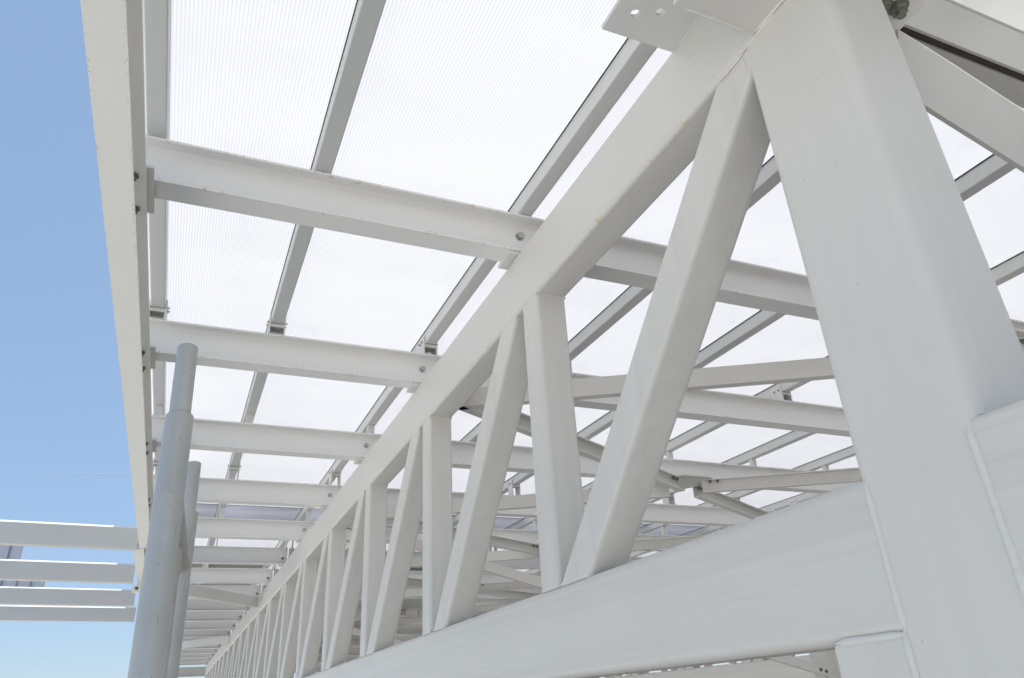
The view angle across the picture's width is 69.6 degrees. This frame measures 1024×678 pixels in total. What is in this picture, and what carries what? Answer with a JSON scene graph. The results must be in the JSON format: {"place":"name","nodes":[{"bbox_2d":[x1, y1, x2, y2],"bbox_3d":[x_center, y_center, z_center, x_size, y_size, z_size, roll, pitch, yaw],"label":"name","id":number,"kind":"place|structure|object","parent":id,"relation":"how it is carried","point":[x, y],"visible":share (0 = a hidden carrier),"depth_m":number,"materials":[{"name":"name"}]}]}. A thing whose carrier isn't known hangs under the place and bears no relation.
{"place":"outdoors","nodes":[
{"label":"outdoors","id":0,"kind":"place"},
{"bbox_2d":[0,545,23,559],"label":"panel","id":1,"kind":"object","parent":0,"point":[11,552],"visible":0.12,"depth_m":16.61,"materials":[{"name":"white plastic"}]},
{"bbox_2d":[0,0,808,677],"label":"sky","id":2,"kind":"structure","parent":0,"point":[64,451],"materials":[{"name":"blue"}]},
{"bbox_2d":[616,655,794,676],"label":"roof truss","id":3,"kind":"object","parent":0,"point":[704,666],"depth_m":12.58,"materials":[{"name":"white metal"}]},
{"bbox_2d":[598,650,841,677],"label":"roof truss","id":4,"kind":"object","parent":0,"point":[762,668],"visible":0.11,"depth_m":6.44,"materials":[{"name":"white metal"}]},
{"bbox_2d":[317,655,359,661],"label":"roof brace","id":5,"kind":"object","parent":4,"relation":"attached to","point":[352,657],"visible":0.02,"depth_m":15.84,"materials":[{"name":"white paint"}]},
{"bbox_2d":[349,648,359,652],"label":"roof brace","id":6,"kind":"object","parent":4,"relation":"attached to","point":[355,650],"depth_m":14.23,"materials":[{"name":"white paint"}]},
{"bbox_2d":[352,635,421,644],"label":"roof brace","id":7,"kind":"object","parent":4,"relation":"attached to","point":[403,639],"visible":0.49,"depth_m":12.59,"materials":[{"name":"white paint"}]},
{"bbox_2d":[396,630,421,634],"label":"roof brace","id":8,"kind":"object","parent":4,"relation":"attached to","point":[416,632],"depth_m":11.55,"materials":[{"name":"white paint"}]},
{"bbox_2d":[397,624,421,631],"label":"roof brace","id":9,"kind":"object","parent":4,"relation":"attached to","point":[409,627],"depth_m":10.98,"materials":[{"name":"white paint"}]},
{"bbox_2d":[419,603,512,615],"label":"roof brace","id":10,"kind":"object","parent":4,"relation":"attached to","point":[484,608],"visible":0.14,"depth_m":9.33,"materials":[{"name":"white paint"}]},
{"bbox_2d":[478,581,536,591],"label":"roof brace","id":11,"kind":"object","parent":4,"relation":"attached to","point":[500,586],"visible":0.28,"depth_m":7.73,"materials":[{"name":"white paint"}]},
{"bbox_2d":[478,590,538,598],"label":"roof brace","id":12,"kind":"object","parent":4,"relation":"attached to","point":[513,594],"visible":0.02,"depth_m":8.30,"materials":[{"name":"white paint"}]},
{"bbox_2d":[632,535,704,550],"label":"roof brace","id":13,"kind":"object","parent":4,"relation":"attached to","point":[657,543],"visible":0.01,"depth_m":6.08,"materials":[{"name":"white paint"}]},
{"bbox_2d":[692,484,767,518],"bbox_3d":[1.759,1.259,5.277,0.040,0.078,1.977,-22,-32,33],"label":"roof brace","id":14,"kind":"object","parent":4,"relation":"attached to","point":[721,500],"visible":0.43,"depth_m":4.93,"materials":[{"name":"white paint"}]},
{"bbox_2d":[655,474,712,487],"bbox_3d":[1.062,0.875,4.532,0.400,0.010,0.260,8,-29,-22],"label":"gusset plate","id":15,"kind":"object","parent":14,"relation":"attached to","point":[688,480],"visible":0.42,"depth_m":4.49,"materials":[{"name":"white paint"}]},
{"bbox_2d":[701,467,860,493],"bbox_3d":[2.145,0.812,4.429,1.977,0.078,0.040,-5,-27,3],"label":"roof brace","id":16,"kind":"object","parent":4,"relation":"attached to","point":[782,480],"visible":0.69,"depth_m":4.47,"materials":[{"name":"white paint"}]},
{"label":"ground","id":17,"kind":"structure","parent":0,"visible":0},
{"bbox_2d":[127,343,200,677],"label":"scaffold frame","id":18,"kind":"object","parent":17,"relation":"on","point":[160,621],"visible":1,"depth_m":1.27,"materials":[{"name":"metal"}]},
{"label":"floor","id":19,"kind":"structure","parent":0,"visible":0},
{"bbox_2d":[746,0,1023,677],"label":"steel column","id":20,"kind":"structure","parent":19,"relation":"on","point":[924,349],"depth_m":0.96,"materials":[{"name":"white metal"}]},
{"bbox_2d":[205,13,1023,677],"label":"roof truss","id":21,"kind":"object","parent":20,"relation":"on","point":[807,575],"visible":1,"depth_m":1.65,"materials":[{"name":"white metal"}]},
{"bbox_2d":[180,658,211,664],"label":"roof beam","id":22,"kind":"structure","parent":21,"relation":"on","point":[196,663],"depth_m":16.68,"materials":[{"name":"white metal"}]},
{"bbox_2d":[182,636,229,648],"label":"roof brace","id":23,"kind":"object","parent":21,"relation":"attached to","point":[205,642],"visible":0.51,"depth_m":11.27,"materials":[{"name":"white paint"}]},
{"bbox_2d":[183,630,230,637],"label":"roof beam","id":24,"kind":"structure","parent":21,"relation":"on","point":[205,633],"depth_m":11.55,"materials":[{"name":"white metal"}]},
{"bbox_2d":[188,584,258,606],"bbox_3d":[-2.956,2.476,7.153,0.050,0.100,1.574,-11,-28,15],"label":"roof brace","id":25,"kind":"object","parent":21,"relation":"attached to","point":[200,592],"visible":0.48,"depth_m":7.31,"materials":[{"name":"white paint"}]},
{"bbox_2d":[178,667,320,676],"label":"end beam","id":26,"kind":"structure","parent":21,"relation":"attached to","point":[191,671],"depth_m":16.91,"materials":[{"name":"white metal"}]},
{"bbox_2d":[180,651,321,657],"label":"roof beam","id":27,"kind":"structure","parent":21,"relation":"on","point":[207,655],"depth_m":14.98,"materials":[{"name":"white metal"}]},
{"bbox_2d":[180,654,351,661],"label":"roof beam","id":28,"kind":"structure","parent":21,"relation":"on","point":[196,659],"depth_m":15.83,"materials":[{"name":"white metal"}]},
{"bbox_2d":[183,643,350,648],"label":"roof beam","id":29,"kind":"structure","parent":21,"relation":"on","point":[211,647],"depth_m":13.30,"materials":[{"name":"white metal"}]},
{"bbox_2d":[181,645,359,653],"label":"roof beam","id":30,"kind":"structure","parent":21,"relation":"on","point":[194,651],"depth_m":14.13,"materials":[{"name":"white metal"}]},
{"bbox_2d":[183,634,418,640],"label":"roof beam","id":31,"kind":"structure","parent":21,"relation":"on","point":[353,637],"depth_m":12.49,"materials":[{"name":"white metal"}]},
{"bbox_2d":[184,619,421,630],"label":"roof beam","id":32,"kind":"structure","parent":21,"relation":"on","point":[215,625],"depth_m":10.76,"materials":[{"name":"white metal"}]},
{"bbox_2d":[185,611,489,621],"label":"roof beam","id":33,"kind":"structure","parent":21,"relation":"on","point":[197,616],"depth_m":9.88,"materials":[{"name":"white metal"}]},
{"bbox_2d":[186,599,523,611],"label":"roof beam","id":34,"kind":"structure","parent":21,"relation":"on","point":[200,605],"depth_m":9.05,"materials":[{"name":"white metal"}]},
{"bbox_2d":[188,585,541,598],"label":"roof beam","id":35,"kind":"structure","parent":21,"relation":"on","point":[253,590],"depth_m":8.26,"materials":[{"name":"white metal"}]},
{"bbox_2d":[0,605,135,621],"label":"outdoor beam","id":36,"kind":"structure","parent":35,"relation":"attached to","point":[62,613],"depth_m":7.59,"materials":[{"name":"white metal"}]},
{"bbox_2d":[190,568,540,585],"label":"roof beam","id":37,"kind":"structure","parent":21,"relation":"on","point":[229,576],"depth_m":7.32,"materials":[{"name":"white metal"}]},
{"bbox_2d":[0,586,135,606],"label":"outdoor beam","id":38,"kind":"structure","parent":37,"relation":"attached to","point":[62,596],"depth_m":6.64,"materials":[{"name":"white metal"}]},
{"bbox_2d":[0,580,45,586],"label":"panel","id":39,"kind":"object","parent":38,"relation":"on","point":[22,583],"visible":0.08,"depth_m":16.44,"materials":[{"name":"white plastic"}]},
{"bbox_2d":[352,628,402,644],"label":"cross brace","id":40,"kind":"object","parent":21,"relation":"attached to","point":[357,632],"depth_m":8.09,"materials":[{"name":"white paint"}]},
{"bbox_2d":[357,605,407,615],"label":"roof brace","id":41,"kind":"object","parent":40,"relation":"attached to","point":[403,612],"visible":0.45,"depth_m":9.24,"materials":[{"name":"white paint"}]},
{"bbox_2d":[359,588,422,600],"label":"roof brace","id":42,"kind":"object","parent":40,"relation":"attached to","point":[418,592],"depth_m":7.80,"materials":[{"name":"white paint"}]},
{"bbox_2d":[355,613,403,620],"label":"roof brace","id":43,"kind":"object","parent":21,"relation":"attached to","point":[358,616],"visible":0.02,"depth_m":9.43,"materials":[{"name":"white paint"}]},
{"bbox_2d":[406,577,422,587],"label":"roof brace","id":44,"kind":"object","parent":21,"relation":"attached to","point":[415,582],"depth_m":7.23,"materials":[{"name":"white paint"}]},
{"bbox_2d":[192,546,642,569],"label":"roof beam","id":45,"kind":"structure","parent":21,"relation":"on","point":[237,555],"depth_m":6.48,"materials":[{"name":"white metal"}]},
{"bbox_2d":[132,542,145,592],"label":"edge beam","id":46,"kind":"structure","parent":45,"relation":"attached to","point":[139,555],"depth_m":5.38,"materials":[{"name":"white metal"}]},
{"bbox_2d":[0,559,134,583],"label":"outdoor beam","id":47,"kind":"structure","parent":46,"relation":"attached to","point":[53,571],"depth_m":5.64,"materials":[{"name":"white metal"}]},
{"bbox_2d":[0,520,137,550],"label":"outdoor beam","id":48,"kind":"structure","parent":46,"relation":"attached to","point":[53,534],"depth_m":4.73,"materials":[{"name":"white metal"}]},
{"bbox_2d":[317,550,534,572],"bbox_3d":[-0.797,1.882,6.221,1.977,0.078,0.040,-5,-27,3],"label":"roof brace","id":49,"kind":"object","parent":21,"relation":"attached to","point":[503,555],"visible":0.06,"depth_m":6.16,"materials":[{"name":"white paint"}]},
{"bbox_2d":[195,517,684,550],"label":"roof beam","id":50,"kind":"structure","parent":21,"relation":"on","point":[248,529],"depth_m":5.63,"materials":[{"name":"white metal"}]},
{"bbox_2d":[148,475,775,526],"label":"roof beam","id":51,"kind":"structure","parent":21,"relation":"on","point":[246,492],"depth_m":4.83,"materials":[{"name":"white metal"}]},
{"bbox_2d":[142,318,849,436],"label":"roof beam","id":52,"kind":"structure","parent":21,"relation":"on","point":[229,348],"depth_m":3.06,"materials":[{"name":"white metal"}]},
{"bbox_2d":[146,415,855,493],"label":"roof beam","id":53,"kind":"structure","parent":21,"relation":"on","point":[237,437],"depth_m":3.94,"materials":[{"name":"white metal"}]},
{"bbox_2d":[459,406,684,491],"bbox_3d":[0.401,0.562,3.724,0.040,0.078,1.977,-22,-32,33],"label":"roof brace","id":54,"kind":"object","parent":21,"relation":"attached to","point":[589,449],"visible":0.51,"depth_m":3.72,"materials":[{"name":"white paint"}]},
{"bbox_2d":[134,135,1023,329],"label":"roof beam","id":55,"kind":"structure","parent":21,"relation":"on","point":[186,173],"depth_m":2.15,"materials":[{"name":"white metal"}]},
{"bbox_2d":[80,0,153,547],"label":"edge beam","id":56,"kind":"structure","parent":55,"relation":"attached to","point":[113,30],"depth_m":1.71,"materials":[{"name":"white metal"}]},
{"bbox_3d":[3.826,-0.260,2.821,9.600,0.174,0.197,8,-29,-22],"label":"roof beam","id":57,"kind":"object","parent":56,"relation":"on","visible":0},
{"bbox_2d":[143,0,171,474],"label":"glazing bar","id":58,"kind":"object","parent":57,"relation":"on","point":[157,29],"visible":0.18,"depth_m":1.93,"materials":[{"name":"grey metal"}]},
{"bbox_2d":[190,564,201,584],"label":"roof sheet","id":59,"kind":"object","parent":58,"relation":"on","point":[196,565],"depth_m":8.17,"materials":[{"name":"white plastic"}]},
{"bbox_2d":[143,0,358,503],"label":"roof sheet","id":60,"kind":"object","parent":58,"relation":"on","point":[253,78],"visible":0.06,"depth_m":2.03,"materials":[{"name":"white plastic"}]},
{"bbox_2d":[196,0,385,584],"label":"glazing bar","id":61,"kind":"object","parent":57,"relation":"on","point":[363,28],"visible":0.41,"depth_m":2.03,"materials":[{"name":"paint"}]},
{"bbox_2d":[194,538,208,545],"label":"roof sheet","id":62,"kind":"object","parent":61,"relation":"on","point":[201,541],"depth_m":6.99,"materials":[{"name":"white plastic"}]},
{"bbox_2d":[196,503,217,517],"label":"roof sheet","id":63,"kind":"object","parent":61,"relation":"on","point":[205,510],"depth_m":5.88,"materials":[{"name":"white plastic"}]},
{"bbox_2d":[214,539,280,547],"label":"roof sheet","id":64,"kind":"object","parent":61,"relation":"on","point":[247,543],"visible":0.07,"depth_m":7.15,"materials":[{"name":"white plastic"}]},
{"bbox_2d":[224,505,301,520],"bbox_3d":[-2.208,1.580,6.369,0.636,0.030,1.150,8,-29,-22],"label":"roof sheet","id":65,"kind":"object","parent":61,"relation":"on","point":[260,512],"visible":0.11,"depth_m":6.06,"materials":[{"name":"white plastic"}]},
{"bbox_2d":[249,9,663,584],"bbox_3d":[-2.978,2.788,8.709,0.081,0.393,21.700,8,-29,-22],"label":"glazing bar","id":66,"kind":"object","parent":57,"relation":"on","point":[623,71],"visible":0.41,"depth_m":2.23,"materials":[{"name":"paint"}]},
{"bbox_2d":[201,564,262,584],"bbox_3d":[-5.207,4.773,12.660,0.636,0.192,11.620,8,-29,-22],"label":"roof sheet","id":67,"kind":"object","parent":66,"relation":"on","point":[232,566],"depth_m":8.30,"materials":[{"name":"grey plastic"}]},
{"bbox_2d":[304,508,323,521],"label":"roof sheet","id":68,"kind":"object","parent":66,"relation":"on","point":[316,514],"depth_m":6.20,"materials":[{"name":"white plastic"}]},
{"bbox_2d":[227,0,638,507],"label":"roof sheet","id":69,"kind":"object","parent":66,"relation":"on","point":[477,102],"visible":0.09,"depth_m":2.13,"materials":[{"name":"white plastic"}]},
{"bbox_2d":[346,155,780,549],"bbox_3d":[-2.376,2.875,8.952,0.081,0.393,21.700,8,-29,-22],"label":"glazing bar","id":70,"kind":"object","parent":57,"relation":"attached to","point":[632,297],"visible":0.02,"depth_m":3.02,"materials":[{"name":"paint"}]},
{"bbox_2d":[231,565,280,632],"bbox_3d":[-4.612,4.858,12.900,0.651,0.192,11.620,8,-29,-22],"label":"roof sheet","id":71,"kind":"object","parent":70,"relation":"on","point":[270,567],"depth_m":9.05,"materials":[{"name":"white plastic"}]},
{"bbox_2d":[284,541,347,558],"bbox_3d":[-2.088,2.171,7.607,0.651,0.031,1.220,8,-29,-22],"label":"roof sheet","id":72,"kind":"object","parent":70,"relation":"on","point":[289,544],"depth_m":7.36,"materials":[{"name":"white plastic"}]},
{"bbox_2d":[314,48,773,508],"bbox_3d":[0.086,-0.143,3.048,0.651,0.128,7.470,8,-29,-22],"label":"roof sheet","id":73,"kind":"object","parent":70,"relation":"on","point":[587,301],"depth_m":2.63,"materials":[{"name":"white plastic"}]},
{"bbox_2d":[483,431,815,571],"bbox_3d":[-0.533,3.139,9.697,0.081,0.393,21.700,8,-29,-22],"label":"glazing bar","id":74,"kind":"object","parent":57,"relation":"on","point":[751,456],"visible":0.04,"depth_m":4.99,"materials":[{"name":"paint"}]},
{"bbox_2d":[654,273,1023,484],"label":"roof sheet","id":75,"kind":"object","parent":74,"relation":"on","point":[724,443],"visible":0.16,"depth_m":4.70,"materials":[{"name":"white plastic"}]},
{"bbox_2d":[525,445,854,572],"bbox_3d":[0.073,3.226,9.942,0.081,0.393,21.700,8,-29,-22],"label":"glazing bar","id":76,"kind":"object","parent":57,"relation":"attached to","point":[824,462],"visible":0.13,"depth_m":5.46,"materials":[{"name":"paint"}]},
{"bbox_2d":[645,525,704,535],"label":"roof sheet","id":77,"kind":"object","parent":76,"relation":"on","point":[676,530],"visible":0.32,"depth_m":7.57,"materials":[{"name":"white plastic"}]},
{"bbox_2d":[645,433,852,523],"bbox_3d":[2.533,0.208,4.037,0.656,0.128,7.470,8,-29,-22],"label":"roof sheet","id":78,"kind":"object","parent":76,"relation":"on","point":[813,447],"visible":0.24,"depth_m":5.24,"materials":[{"name":"white plastic"}]},
{"bbox_2d":[414,154,1014,550],"bbox_3d":[-1.774,2.961,9.195,0.081,0.393,21.700,8,-29,-22],"label":"glazing bar","id":79,"kind":"object","parent":57,"relation":"attached to","point":[986,172],"visible":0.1,"depth_m":3.26,"materials":[{"name":"paint"}]},
{"bbox_2d":[453,517,523,528],"bbox_3d":[-0.404,1.839,7.098,0.661,0.030,1.150,8,-29,-22],"label":"roof sheet","id":80,"kind":"object","parent":79,"relation":"on","point":[503,522],"visible":0.17,"depth_m":6.83,"materials":[{"name":"white plastic"}]},
{"bbox_2d":[452,107,1023,514],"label":"roof sheet","id":81,"kind":"object","parent":79,"relation":"on","point":[767,237],"visible":0.11,"depth_m":2.85,"materials":[{"name":"white plastic"}]},
{"bbox_2d":[630,493,821,556],"bbox_3d":[0.689,3.314,10.191,0.081,0.393,21.700,8,-29,-22],"label":"glazing bar","id":82,"kind":"object","parent":57,"relation":"attached to","point":[787,502],"visible":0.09,"depth_m":6.68,"materials":[{"name":"paint"}]},
{"bbox_2d":[669,455,858,525],"bbox_3d":[3.144,0.296,4.284,0.666,0.128,7.470,8,-29,-22],"label":"roof sheet","id":83,"kind":"object","parent":82,"relation":"on","point":[761,498],"visible":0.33,"depth_m":6.35,"materials":[{"name":"white plastic"}]},
{"bbox_2d":[489,251,1023,550],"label":"glazing bar","id":84,"kind":"object","parent":57,"relation":"attached to","point":[1008,269],"visible":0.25,"depth_m":4.02,"materials":[{"name":"paint"}]},
{"bbox_2d":[410,568,422,570],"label":"roof sheet","id":85,"kind":"object","parent":84,"relation":"on","point":[416,569],"depth_m":9.08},
{"bbox_2d":[521,523,533,529],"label":"roof sheet","id":86,"kind":"object","parent":84,"relation":"on","point":[529,527],"visible":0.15,"depth_m":7.12,"materials":[{"name":"white plastic"}]},
{"bbox_2d":[496,168,1023,517],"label":"roof sheet","id":87,"kind":"object","parent":84,"relation":"on","point":[995,210],"visible":0.14,"depth_m":3.33,"materials":[{"name":"white plastic"}]},
{"bbox_2d":[900,0,1023,107],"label":"cross strut","id":88,"kind":"object","parent":57,"relation":"attached to","point":[988,52],"depth_m":1.48,"materials":[{"name":"white paint"}]},
{"bbox_2d":[945,0,1023,33],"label":"fascia plate","id":89,"kind":"object","parent":88,"relation":"attached to","point":[1008,13],"depth_m":1.58,"materials":[{"name":"beige paint"}]},
{"bbox_2d":[1018,337,1023,351],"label":"roof brace","id":90,"kind":"object","parent":88,"relation":"attached to","point":[1021,340],"visible":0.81,"depth_m":2.87,"materials":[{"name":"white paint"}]},
{"bbox_3d":[1.296,3.401,10.436,0.081,0.393,21.700,8,-29,-22],"label":"glazing bar","id":91,"kind":"object","parent":57,"relation":"attached to","visible":0},
{"bbox_2d":[637,551,657,556],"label":"roof sheet","id":92,"kind":"object","parent":91,"relation":"on","point":[648,554],"visible":0.09,"depth_m":8.87,"materials":[{"name":"white plastic"}]},
{"bbox_2d":[347,521,837,677],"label":"cross brace","id":93,"kind":"object","parent":21,"relation":"attached to","point":[821,665],"visible":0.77,"depth_m":5.39,"materials":[{"name":"white paint"}]},
{"bbox_2d":[386,518,539,555],"bbox_3d":[-0.380,1.423,5.352,0.040,0.078,1.977,-22,-32,33],"label":"roof brace","id":94,"kind":"object","parent":93,"relation":"attached to","point":[512,544],"visible":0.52,"depth_m":5.76,"materials":[{"name":"white paint"}]},
{"bbox_2d":[387,484,669,518],"bbox_3d":[-0.016,1.022,4.594,1.977,0.078,0.040,-5,-27,3],"label":"roof brace","id":95,"kind":"object","parent":93,"relation":"attached to","point":[525,501],"visible":0.38,"depth_m":4.57,"materials":[{"name":"white paint"}]},
{"bbox_2d":[461,357,834,409],"bbox_3d":[0.765,0.161,2.966,1.977,0.078,0.040,-5,-27,3],"label":"roof brace","id":96,"kind":"object","parent":21,"relation":"attached to","point":[733,376],"visible":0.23,"depth_m":2.94,"materials":[{"name":"white paint"}]},
{"bbox_2d":[1014,328,1023,336],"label":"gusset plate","id":97,"kind":"object","parent":96,"relation":"attached to","point":[1019,332],"depth_m":2.83,"materials":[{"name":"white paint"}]},
{"bbox_2d":[602,0,701,52],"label":"gusset plate","id":98,"kind":"object","parent":21,"relation":"attached to","point":[671,26],"visible":0.82,"depth_m":1.48,"materials":[{"name":"paint"}]},
{"bbox_2d":[673,0,784,34],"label":"stub bracket","id":99,"kind":"object","parent":20,"relation":"attached to","point":[749,16],"visible":1,"depth_m":1.26,"materials":[{"name":"white metal"}]},
{"bbox_2d":[882,0,928,31],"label":"gusset plate","id":100,"kind":"object","parent":20,"relation":"attached to","point":[901,13],"visible":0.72,"depth_m":1.32,"materials":[{"name":"beige paint"}]},
{"bbox_2d":[895,29,1023,172],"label":"cross brace","id":101,"kind":"object","parent":100,"relation":"attached to","point":[963,102],"visible":0.97,"depth_m":1.35,"materials":[{"name":"white paint"}]},
{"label":"roof brace","id":102,"kind":"object","parent":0,"visible":0},
{"bbox_2d":[402,608,422,610],"bbox_3d":[-1.281,3.458,9.415,0.400,0.010,0.260,8,-29,-22],"label":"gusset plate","id":103,"kind":"object","parent":102,"relation":"attached to","point":[412,609],"visible":0.42,"depth_m":9.36,"materials":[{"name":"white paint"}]}
]}

